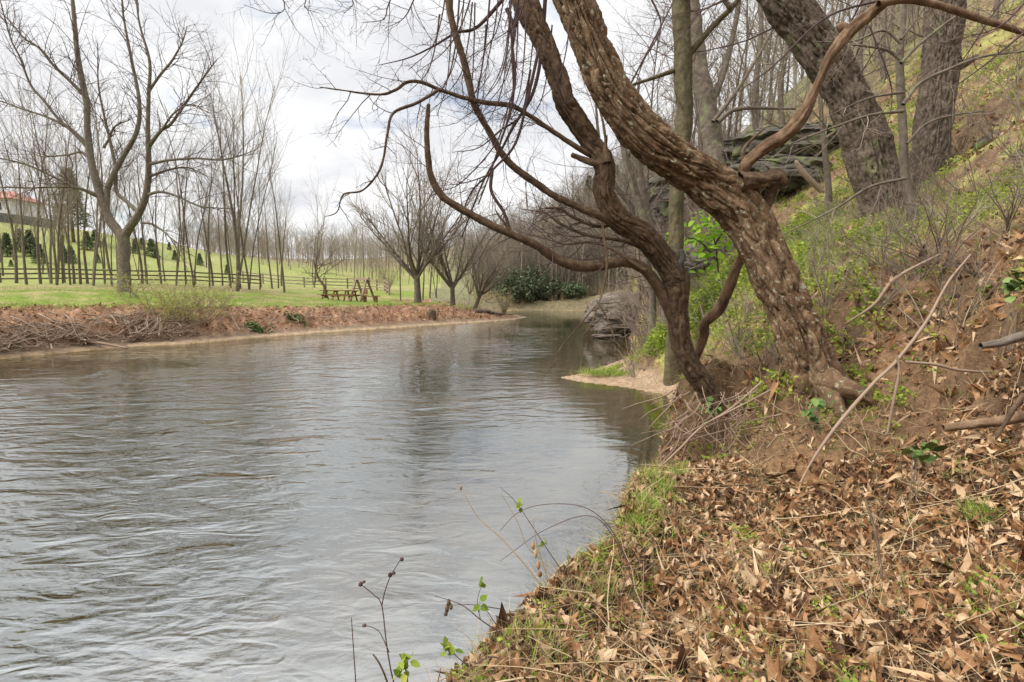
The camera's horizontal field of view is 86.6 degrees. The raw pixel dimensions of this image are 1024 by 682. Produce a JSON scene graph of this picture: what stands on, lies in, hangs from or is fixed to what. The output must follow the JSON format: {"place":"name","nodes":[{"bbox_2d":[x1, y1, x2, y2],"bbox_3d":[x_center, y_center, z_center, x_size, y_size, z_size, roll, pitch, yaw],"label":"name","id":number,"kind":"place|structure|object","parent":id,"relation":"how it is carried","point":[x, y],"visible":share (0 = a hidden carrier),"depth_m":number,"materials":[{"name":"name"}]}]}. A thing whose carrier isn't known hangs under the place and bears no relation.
{"place":"outdoors","nodes":[
{"label":"outdoors","id":0,"kind":"place"},
{"bbox_2d":[0,310,669,671],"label":"water","id":1,"kind":"structure","parent":0,"point":[548,338],"depth_m":13.30,"materials":[{"name":"liquid"}]},
{"bbox_2d":[0,0,860,258],"label":"sky","id":2,"kind":"structure","parent":0,"point":[315,109],"materials":[{"name":"white"}]},
{"bbox_2d":[0,0,1023,681],"bbox_3d":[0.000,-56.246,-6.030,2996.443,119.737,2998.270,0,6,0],"label":"ground","id":3,"kind":"structure","parent":0,"point":[300,604],"depth_m":6.61,"materials":[{"name":"soil"}]},
{"bbox_2d":[0,93,26,282],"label":"slim tree","id":4,"kind":"object","parent":3,"relation":"on","point":[5,196],"visible":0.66,"depth_m":41.13,"materials":[{"name":"grey plant"}]},
{"bbox_2d":[0,192,44,217],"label":"house","id":5,"kind":"structure","parent":3,"relation":"on","point":[11,207],"depth_m":94.65,"materials":[{"name":"white"}]},
{"bbox_2d":[0,101,55,284],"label":"slim tree","id":6,"kind":"object","parent":3,"relation":"on","point":[23,253],"visible":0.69,"depth_m":39.35,"materials":[{"name":"grey plant"}]},
{"bbox_2d":[0,50,76,283],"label":"slim tree","id":7,"kind":"object","parent":3,"relation":"on","point":[37,252],"visible":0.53,"depth_m":40.53,"materials":[{"name":"grey plant"}]},
{"bbox_2d":[0,47,85,283],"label":"slim tree","id":8,"kind":"object","parent":3,"relation":"on","point":[49,268],"visible":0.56,"depth_m":41.96,"materials":[{"name":"grey plant"}]},
{"bbox_2d":[15,93,81,284],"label":"slim tree","id":9,"kind":"object","parent":3,"relation":"on","point":[67,241],"visible":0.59,"depth_m":38.82,"materials":[{"name":"grey plant"}]},
{"bbox_2d":[15,118,81,283],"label":"slim tree","id":10,"kind":"object","parent":3,"relation":"on","point":[72,265],"visible":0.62,"depth_m":41.71,"materials":[{"name":"grey plant"}]},
{"bbox_2d":[11,95,89,283],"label":"slim tree","id":11,"kind":"object","parent":3,"relation":"on","point":[61,245],"visible":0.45,"depth_m":42.62,"materials":[{"name":"grey plant"}]},
{"bbox_2d":[0,54,103,284],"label":"slim tree","id":12,"kind":"object","parent":3,"relation":"on","point":[57,269],"visible":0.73,"depth_m":37.43,"materials":[{"name":"grey plant"}]},
{"bbox_2d":[0,304,121,353],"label":"driftwood pile","id":13,"kind":"object","parent":3,"relation":"on","point":[76,334],"visible":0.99,"depth_m":19.81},
{"bbox_2d":[51,167,92,241],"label":"tall pine","id":14,"kind":"object","parent":3,"relation":"on","point":[80,210],"visible":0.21,"depth_m":74.81,"materials":[{"name":"green plant"}]},
{"bbox_2d":[37,86,116,283],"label":"slim tree","id":15,"kind":"object","parent":3,"relation":"on","point":[78,252],"visible":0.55,"depth_m":39.29,"materials":[{"name":"grey plant"}]},
{"bbox_2d":[49,55,130,283],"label":"slim tree","id":16,"kind":"object","parent":3,"relation":"on","point":[84,255],"visible":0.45,"depth_m":41.32,"materials":[{"name":"grey plant"}]},
{"bbox_2d":[40,71,143,285],"bbox_3d":[-28.814,-11.596,38.099,4.495,15.774,5.862,4,7,32],"label":"slim tree","id":17,"kind":"object","parent":3,"relation":"on","point":[106,249],"visible":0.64,"depth_m":38.63,"materials":[{"name":"grey plant"}]},
{"bbox_2d":[46,3,143,285],"bbox_3d":[-29.074,-13.587,38.206,6.103,19.744,7.968,-2,7,-22],"label":"slim tree","id":18,"kind":"object","parent":3,"relation":"on","point":[96,245],"visible":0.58,"depth_m":38.41,"materials":[{"name":"grey plant"}]},
{"bbox_2d":[60,99,137,283],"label":"slim tree","id":19,"kind":"object","parent":3,"relation":"on","point":[103,263],"visible":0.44,"depth_m":40.45,"materials":[{"name":"grey plant"}]},
{"bbox_2d":[83,307,153,342],"bbox_3d":[-15.824,-0.634,21.802,2.291,1.388,2.148,-3,7,-26],"label":"driftwood pile","id":20,"kind":"object","parent":3,"relation":"on","point":[128,323],"visible":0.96,"depth_m":21.97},
{"bbox_2d":[106,141,147,283],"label":"slim tree","id":21,"kind":"object","parent":3,"relation":"on","point":[139,254],"visible":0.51,"depth_m":43.13,"materials":[{"name":"grey plant"}]},
{"bbox_2d":[0,266,261,286],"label":"rail fence","id":22,"kind":"object","parent":3,"relation":"on","point":[64,276],"visible":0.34,"depth_m":46.99,"materials":[{"name":"brown wood"}]},
{"bbox_2d":[100,264,168,297],"bbox_3d":[-19.072,-3.039,27.449,3.043,2.035,2.797,-3,7,-23],"label":"budding shrub","id":23,"kind":"object","parent":3,"relation":"on","point":[124,283],"visible":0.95,"depth_m":27.25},
{"bbox_2d":[108,118,165,283],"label":"slim tree","id":24,"kind":"object","parent":3,"relation":"on","point":[144,244],"visible":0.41,"depth_m":42.32,"materials":[{"name":"grey plant"}]},
{"bbox_2d":[0,0,286,291],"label":"forked tree","id":25,"kind":"object","parent":3,"relation":"on","point":[123,248],"visible":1,"depth_m":29.63,"materials":[{"name":"grey plant"}]},
{"bbox_2d":[130,90,190,283],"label":"slim tree","id":26,"kind":"object","parent":3,"relation":"on","point":[156,237],"visible":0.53,"depth_m":44.95,"materials":[{"name":"grey plant"}]},
{"bbox_2d":[116,308,211,340],"bbox_3d":[-14.539,-0.745,22.973,2.101,1.531,3.477,5,8,41],"label":"root mat","id":27,"kind":"object","parent":3,"relation":"on","point":[161,328],"visible":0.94,"depth_m":22.73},
{"bbox_2d":[144,106,215,285],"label":"slim tree","id":28,"kind":"object","parent":3,"relation":"on","point":[178,254],"visible":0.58,"depth_m":43.69,"materials":[{"name":"grey plant"}]},
{"bbox_2d":[129,57,232,286],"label":"slim tree","id":29,"kind":"object","parent":3,"relation":"on","point":[198,238],"visible":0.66,"depth_m":42.43,"materials":[{"name":"grey plant"}]},
{"bbox_2d":[152,108,213,283],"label":"slim tree","id":30,"kind":"object","parent":3,"relation":"on","point":[183,239],"visible":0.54,"depth_m":44.16,"materials":[{"name":"grey plant"}]},
{"bbox_2d":[108,262,270,325],"bbox_3d":[-14.062,-1.971,24.033,6.112,3.016,3.800,0,6,0],"label":"budding shrub","id":31,"kind":"object","parent":3,"relation":"on","point":[175,308],"visible":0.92,"depth_m":23.95,"materials":[{"name":"plant"}]},
{"bbox_2d":[181,139,218,285],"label":"slim tree","id":32,"kind":"object","parent":3,"relation":"on","point":[211,269],"visible":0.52,"depth_m":46.17,"materials":[{"name":"grey plant"}]},
{"bbox_2d":[166,33,262,291],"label":"slim tree","id":33,"kind":"object","parent":3,"relation":"on","point":[237,288],"visible":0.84,"depth_m":40.41,"materials":[{"name":"grey plant"}]},
{"bbox_2d":[195,120,240,286],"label":"slim tree","id":34,"kind":"object","parent":3,"relation":"on","point":[209,218],"visible":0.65,"depth_m":43.49,"materials":[{"name":"grey plant"}]},
{"bbox_2d":[189,43,253,287],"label":"slim tree","id":35,"kind":"object","parent":3,"relation":"on","point":[226,249],"visible":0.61,"depth_m":44.64,"materials":[{"name":"grey plant"}]},
{"bbox_2d":[184,43,272,288],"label":"slim tree","id":36,"kind":"object","parent":3,"relation":"on","point":[248,184],"visible":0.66,"depth_m":44.02,"materials":[{"name":"grey plant"}]},
{"bbox_2d":[0,285,473,310],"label":"meadow grass","id":37,"kind":"structure","parent":3,"relation":"on","point":[24,303],"depth_m":29.93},
{"bbox_2d":[203,36,287,288],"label":"slim tree","id":38,"kind":"object","parent":3,"relation":"on","point":[248,280],"visible":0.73,"depth_m":45.35,"materials":[{"name":"grey plant"}]},
{"bbox_2d":[185,0,307,278],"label":"slim tree","id":39,"kind":"object","parent":3,"relation":"on","point":[255,177],"visible":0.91,"depth_m":43.69,"materials":[{"name":"grey plant"}]},
{"bbox_2d":[0,298,507,338],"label":"hanging straw","id":40,"kind":"object","parent":3,"relation":"on","point":[210,315],"visible":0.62,"depth_m":24.19,"materials":[{"name":"beige plant"}]},
{"bbox_2d":[0,301,513,345],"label":"bank leaves","id":41,"kind":"object","parent":3,"relation":"on","point":[99,304],"visible":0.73,"depth_m":26.08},
{"bbox_2d":[245,136,286,289],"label":"slim tree","id":42,"kind":"object","parent":3,"relation":"on","point":[258,234],"visible":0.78,"depth_m":46.43,"materials":[{"name":"grey plant"}]},
{"bbox_2d":[241,99,302,291],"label":"slim tree","id":43,"kind":"object","parent":3,"relation":"on","point":[277,227],"visible":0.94,"depth_m":45.77,"materials":[{"name":"grey plant"}]},
{"bbox_2d":[225,303,389,330],"bbox_3d":[-10.311,-1.315,28.271,1.881,1.331,8.572,6,8,43],"label":"driftwood pile","id":44,"kind":"object","parent":3,"relation":"on","point":[270,323],"visible":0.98,"depth_m":27.57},
{"bbox_2d":[242,271,389,294],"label":"rail fence","id":45,"kind":"object","parent":3,"relation":"on","point":[386,284],"visible":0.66,"depth_m":63.47,"materials":[{"name":"brown wood"}]},
{"bbox_2d":[300,156,340,287],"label":"slim tree","id":46,"kind":"object","parent":3,"relation":"on","point":[320,218],"visible":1,"depth_m":62.51,"materials":[{"name":"grey plant"}]},
{"bbox_2d":[289,237,354,297],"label":"bent tree","id":47,"kind":"object","parent":3,"relation":"on","point":[321,281],"visible":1,"depth_m":39.95,"materials":[{"name":"brown plant"}]},
{"bbox_2d":[349,278,374,301],"bbox_3d":[-11.023,-3.724,39.987,1.651,1.866,2.541,-5,8,-41],"label":"swing frame","id":48,"kind":"object","parent":3,"relation":"on","point":[363,291],"visible":0.75,"depth_m":39.85,"materials":[{"name":"brown wood"}]},
{"bbox_2d":[358,557,403,681],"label":"dry weed","id":49,"kind":"object","parent":3,"relation":"on","point":[360,583],"visible":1,"depth_m":2.10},
{"bbox_2d":[392,649,420,681],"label":"green weed","id":50,"kind":"object","parent":3,"relation":"on","point":[403,664],"visible":1,"depth_m":1.94,"materials":[{"name":"green plant"}]},
{"bbox_2d":[340,87,489,302],"bbox_3d":[-5.819,-8.826,36.136,10.474,13.044,10.651,-4,7,-23],"label":"spreading tree","id":51,"kind":"object","parent":3,"relation":"on","point":[415,273],"visible":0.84,"depth_m":37.16,"materials":[{"name":"grey plant"}]},
{"bbox_2d":[394,170,511,305],"bbox_3d":[-4.266,-7.260,38.054,8.290,10.122,6.884,-4,7,-30],"label":"spreading tree","id":52,"kind":"object","parent":3,"relation":"on","point":[450,283],"visible":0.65,"depth_m":37.67,"materials":[{"name":"grey plant"}]},
{"bbox_2d":[436,576,526,665],"bbox_3d":[-0.133,1.208,2.332,0.390,0.357,0.142,-1,6,-8],"label":"twiggy shrub","id":53,"kind":"object","parent":3,"relation":"on","point":[448,646],"visible":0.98,"depth_m":2.34,"materials":[{"name":"green plant"}]},
{"bbox_2d":[457,223,521,308],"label":"spreading tree","id":54,"kind":"object","parent":3,"relation":"on","point":[489,277],"visible":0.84,"depth_m":38.74,"materials":[{"name":"grey plant"}]},
{"bbox_2d":[280,0,724,408],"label":"crooked tree","id":55,"kind":"object","parent":3,"relation":"on","point":[671,289],"visible":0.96,"depth_m":6.23,"materials":[{"name":"brown plant"}]},
{"bbox_2d":[489,263,528,302],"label":"evergreen shrub","id":56,"kind":"object","parent":3,"relation":"on","point":[508,282],"visible":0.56,"depth_m":50.68,"materials":[{"name":"green plant"}]},
{"bbox_2d":[502,271,542,302],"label":"evergreen shrub","id":57,"kind":"object","parent":3,"relation":"on","point":[529,290],"visible":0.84,"depth_m":50.31,"materials":[{"name":"green plant"}]},
{"bbox_2d":[520,256,555,300],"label":"evergreen shrub","id":58,"kind":"object","parent":3,"relation":"on","point":[535,273],"visible":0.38,"depth_m":51.58,"materials":[{"name":"green plant"}]},
{"bbox_2d":[500,492,576,608],"bbox_3d":[0.152,1.167,2.802,0.438,0.781,0.035,1,6,12],"label":"dry weed","id":59,"kind":"object","parent":3,"relation":"on","point":[535,553],"visible":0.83,"depth_m":2.80,"materials":[{"name":"brown plant"}]},
{"bbox_2d":[176,0,918,300],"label":"woods","id":60,"kind":"object","parent":3,"relation":"on","point":[524,258],"visible":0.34,"depth_m":60.84,"materials":[{"name":"plant"}]},
{"bbox_2d":[472,272,627,308],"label":"shore brush","id":61,"kind":"object","parent":3,"relation":"on","point":[491,295],"visible":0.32,"depth_m":50.99,"materials":[{"name":"brown plant"}]},
{"bbox_2d":[534,273,566,300],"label":"evergreen shrub","id":62,"kind":"object","parent":3,"relation":"on","point":[546,290],"visible":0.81,"depth_m":51.23,"materials":[{"name":"green plant"}]},
{"bbox_2d":[500,503,639,609],"bbox_3d":[0.312,1.185,2.993,0.792,0.559,0.123,1,6,10],"label":"bramble","id":63,"kind":"object","parent":3,"relation":"on","point":[626,560],"visible":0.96,"depth_m":3.00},
{"bbox_2d":[558,281,588,298],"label":"evergreen shrub","id":64,"kind":"object","parent":3,"relation":"on","point":[568,290],"visible":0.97,"depth_m":50.49,"materials":[{"name":"green plant"}]},
{"bbox_2d":[513,64,698,340],"bbox_3d":[2.902,-3.710,15.903,5.944,7.803,2.872,0,6,0],"label":"slanting tree","id":65,"kind":"object","parent":3,"relation":"on","point":[652,295],"visible":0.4,"depth_m":15.46,"materials":[{"name":"grey plant"}]},
{"bbox_2d":[583,292,637,335],"bbox_3d":[5.835,-1.297,26.532,4.729,2.247,4.097,0,6,0],"label":"boulder","id":66,"kind":"object","parent":3,"relation":"on","point":[613,321],"visible":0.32,"depth_m":25.04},
{"bbox_2d":[214,0,1023,428],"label":"leaning tree","id":67,"kind":"object","parent":3,"relation":"on","point":[736,204],"visible":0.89,"depth_m":5.94,"materials":[{"name":"brown plant"}]},
{"bbox_2d":[537,65,704,330],"bbox_3d":[3.070,-4.001,14.511,4.242,7.545,3.918,-6,8,-42],"label":"slanting tree","id":68,"kind":"object","parent":3,"relation":"on","point":[632,177],"visible":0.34,"depth_m":14.42,"materials":[{"name":"grey plant"}]},
{"bbox_2d":[587,24,674,310],"bbox_3d":[5.696,-7.661,25.469,5.042,12.701,4.860,-3,7,-25],"label":"woodland tree","id":69,"kind":"object","parent":3,"relation":"on","point":[636,212],"visible":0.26,"depth_m":24.64,"materials":[{"name":"grey plant"}]},
{"bbox_2d":[554,39,711,235],"bbox_3d":[3.295,-4.663,15.298,4.236,8.464,3.635,1,6,12],"label":"slanting tree","id":70,"kind":"object","parent":3,"relation":"on","point":[643,187],"visible":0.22,"depth_m":14.94,"materials":[{"name":"grey plant"}]},
{"bbox_2d":[577,0,691,294],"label":"woodland tree","id":71,"kind":"object","parent":3,"relation":"on","point":[651,99],"visible":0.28,"depth_m":22.49,"materials":[{"name":"grey plant"}]},
{"bbox_2d":[641,174,669,236],"bbox_3d":[7.743,-6.585,27.023,2.938,3.238,3.533,0,6,0],"label":"rock outcrop","id":72,"kind":"object","parent":3,"relation":"on","point":[664,194],"visible":0.18,"depth_m":25.69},
{"bbox_2d":[628,0,742,150],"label":"woodland tree","id":73,"kind":"object","parent":3,"relation":"on","point":[697,121],"visible":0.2,"depth_m":24.83,"materials":[{"name":"grey plant"}]},
{"bbox_2d":[630,0,760,385],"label":"straight tree","id":74,"kind":"object","parent":3,"relation":"on","point":[681,69],"visible":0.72,"depth_m":12.67,"materials":[{"name":"grey plant"}]},
{"bbox_2d":[665,210,732,285],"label":"young maple","id":75,"kind":"object","parent":3,"relation":"on","point":[713,236],"visible":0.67,"depth_m":13.45,"materials":[{"name":"green plant"}]},
{"bbox_2d":[601,0,814,165],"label":"leaning grey tree","id":76,"kind":"object","parent":3,"relation":"on","point":[712,116],"visible":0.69,"depth_m":20.91,"materials":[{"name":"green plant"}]},
{"bbox_2d":[683,240,734,275],"bbox_3d":[6.272,-2.523,16.980,2.150,1.245,1.981,-1,6,-11],"label":"rock slab","id":77,"kind":"object","parent":3,"relation":"on","point":[690,262],"visible":0.1,"depth_m":16.36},
{"bbox_2d":[658,382,761,468],"bbox_3d":[2.079,0.891,5.686,1.528,0.807,0.049,-3,7,-27],"label":"fallen stick","id":78,"kind":"object","parent":3,"relation":"on","point":[701,427],"visible":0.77,"depth_m":5.62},
{"bbox_2d":[398,10,1023,681],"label":"straw","id":79,"kind":"object","parent":3,"relation":"on","point":[716,546],"visible":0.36,"depth_m":3.19,"materials":[{"name":"brown plant"}]},
{"bbox_2d":[623,387,798,463],"bbox_3d":[2.289,0.935,6.011,2.257,0.893,0.992,0,6,0],"label":"root tangle","id":80,"kind":"object","parent":3,"relation":"on","point":[719,422],"visible":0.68,"depth_m":5.88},
{"bbox_2d":[694,254,743,358],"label":"bent tree","id":81,"kind":"object","parent":3,"relation":"on","point":[716,311],"visible":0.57,"depth_m":6.94,"materials":[{"name":"brown plant"}]},
{"bbox_2d":[436,253,1023,681],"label":"leaf litter","id":82,"kind":"object","parent":3,"relation":"on","point":[784,593],"visible":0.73,"depth_m":3.04,"materials":[{"name":"brown plant"}]},
{"bbox_2d":[864,499,882,578],"bbox_3d":[2.131,1.152,3.197,0.026,0.280,0.469,2,7,21],"label":"fallen stick","id":83,"kind":"object","parent":82,"relation":"on","point":[875,537],"visible":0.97,"depth_m":3.15,"materials":[{"name":"wood"}]},
{"bbox_2d":[444,36,1023,681],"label":"grass","id":84,"kind":"structure","parent":3,"relation":"on","point":[640,520],"depth_m":4.00,"materials":[{"name":"plant"}]},
{"bbox_2d":[444,1,1023,681],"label":"undergrowth","id":85,"kind":"object","parent":3,"relation":"on","point":[656,339],"visible":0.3,"depth_m":7.86,"materials":[{"name":"green plant"}]},
{"bbox_2d":[711,0,767,139],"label":"woodland tree","id":86,"kind":"object","parent":3,"relation":"on","point":[728,133],"visible":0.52,"depth_m":22.54,"materials":[{"name":"grey plant"}]},
{"bbox_2d":[706,0,783,138],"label":"woodland tree","id":87,"kind":"object","parent":3,"relation":"on","point":[738,112],"visible":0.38,"depth_m":27.61,"materials":[{"name":"grey plant"}]},
{"bbox_2d":[629,0,923,217],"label":"massive leaning tree","id":88,"kind":"object","parent":3,"relation":"on","point":[781,14],"visible":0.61,"depth_m":10.73,"materials":[{"name":"grey plant"}]},
{"bbox_2d":[711,0,842,124],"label":"slope tree","id":89,"kind":"object","parent":3,"relation":"on","point":[779,91],"visible":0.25,"depth_m":27.90,"materials":[{"name":"grey plant"}]},
{"bbox_2d":[703,1,855,129],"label":"slope tree","id":90,"kind":"object","parent":3,"relation":"on","point":[756,91],"visible":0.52,"depth_m":23.90,"materials":[{"name":"grey plant"}]},
{"bbox_2d":[730,154,833,196],"bbox_3d":[8.719,-5.299,17.490,3.273,1.243,2.409,0,6,0],"label":"rock ledge","id":91,"kind":"object","parent":3,"relation":"on","point":[797,182],"visible":0.41,"depth_m":16.66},
{"bbox_2d":[732,121,840,164],"bbox_3d":[10.205,-6.652,18.944,4.858,1.673,3.304,0,6,0],"label":"rock ledge","id":92,"kind":"object","parent":3,"relation":"on","point":[740,141],"visible":0.26,"depth_m":17.66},
{"bbox_2d":[578,0,1023,382],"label":"brush","id":93,"kind":"object","parent":3,"relation":"on","point":[638,333],"visible":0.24,"depth_m":8.19,"materials":[{"name":"plant"}]},
{"bbox_2d":[694,0,926,210],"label":"slope tree","id":94,"kind":"object","parent":3,"relation":"on","point":[828,182],"visible":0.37,"depth_m":13.95,"materials":[{"name":"grey plant"}]},
{"bbox_2d":[799,390,835,434],"bbox_3d":[2.969,0.720,5.241,0.300,0.514,0.444,5,8,41],"label":"ivy plant","id":95,"kind":"object","parent":3,"relation":"on","point":[818,403],"visible":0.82,"depth_m":5.21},
{"bbox_2d":[634,4,1023,444],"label":"slope litter","id":96,"kind":"object","parent":3,"relation":"on","point":[938,344],"visible":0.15,"depth_m":6.10,"materials":[{"name":"brown plant"}]},
{"bbox_2d":[706,0,1023,234],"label":"sapling","id":97,"kind":"object","parent":3,"relation":"on","point":[900,111],"visible":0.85,"depth_m":8.37,"materials":[{"name":"grey plant"}]},
{"bbox_2d":[820,0,922,92],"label":"slope tree","id":98,"kind":"object","parent":3,"relation":"on","point":[860,49],"visible":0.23,"depth_m":21.89,"materials":[{"name":"grey plant"}]},
{"bbox_2d":[822,0,922,89],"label":"slope tree","id":99,"kind":"object","parent":3,"relation":"on","point":[881,65],"visible":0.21,"depth_m":23.92,"materials":[{"name":"grey plant"}]},
{"bbox_2d":[799,254,970,482],"bbox_3d":[3.531,0.124,4.948,2.832,1.894,0.087,-4,7,-31],"label":"fallen stick","id":100,"kind":"object","parent":3,"relation":"on","point":[870,386],"visible":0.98,"depth_m":4.74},
{"bbox_2d":[845,254,939,324],"bbox_3d":[4.278,-0.570,5.992,1.066,0.795,0.235,-1,6,-5],"label":"fallen stick","id":101,"kind":"object","parent":3,"relation":"on","point":[888,285],"visible":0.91,"depth_m":5.92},
{"bbox_2d":[886,354,900,434],"bbox_3d":[3.333,0.470,4.744,0.052,0.707,0.137,6,9,44],"label":"fallen stick","id":102,"kind":"object","parent":3,"relation":"on","point":[894,393],"visible":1,"depth_m":4.74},
{"bbox_2d":[901,439,948,509],"bbox_3d":[2.948,0.971,3.921,0.317,0.600,0.254,-5,8,-42],"label":"ivy plant","id":103,"kind":"object","parent":3,"relation":"on","point":[915,452],"visible":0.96,"depth_m":3.90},
{"bbox_2d":[863,0,1022,194],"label":"massive upright tree","id":104,"kind":"object","parent":3,"relation":"on","point":[929,55],"visible":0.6,"depth_m":11.36,"materials":[{"name":"grey plant"}]},
{"bbox_2d":[942,411,1023,431],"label":"fallen log","id":105,"kind":"object","parent":3,"relation":"on","point":[997,421],"visible":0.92,"depth_m":3.61,"materials":[{"name":"wood"}]},
{"bbox_2d":[978,331,1023,348],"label":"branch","id":106,"kind":"object","parent":3,"relation":"on","point":[1010,339],"visible":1,"depth_m":4.18,"materials":[{"name":"grey plant"}]},
{"bbox_2d":[994,392,1023,439],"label":"stick","id":107,"kind":"object","parent":3,"relation":"on","point":[1014,407],"visible":1,"depth_m":3.39,"materials":[{"name":"wood"}]},
{"bbox_2d":[996,270,1023,361],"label":"ivy plant","id":108,"kind":"object","parent":3,"relation":"on","point":[1010,284],"visible":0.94,"depth_m":4.52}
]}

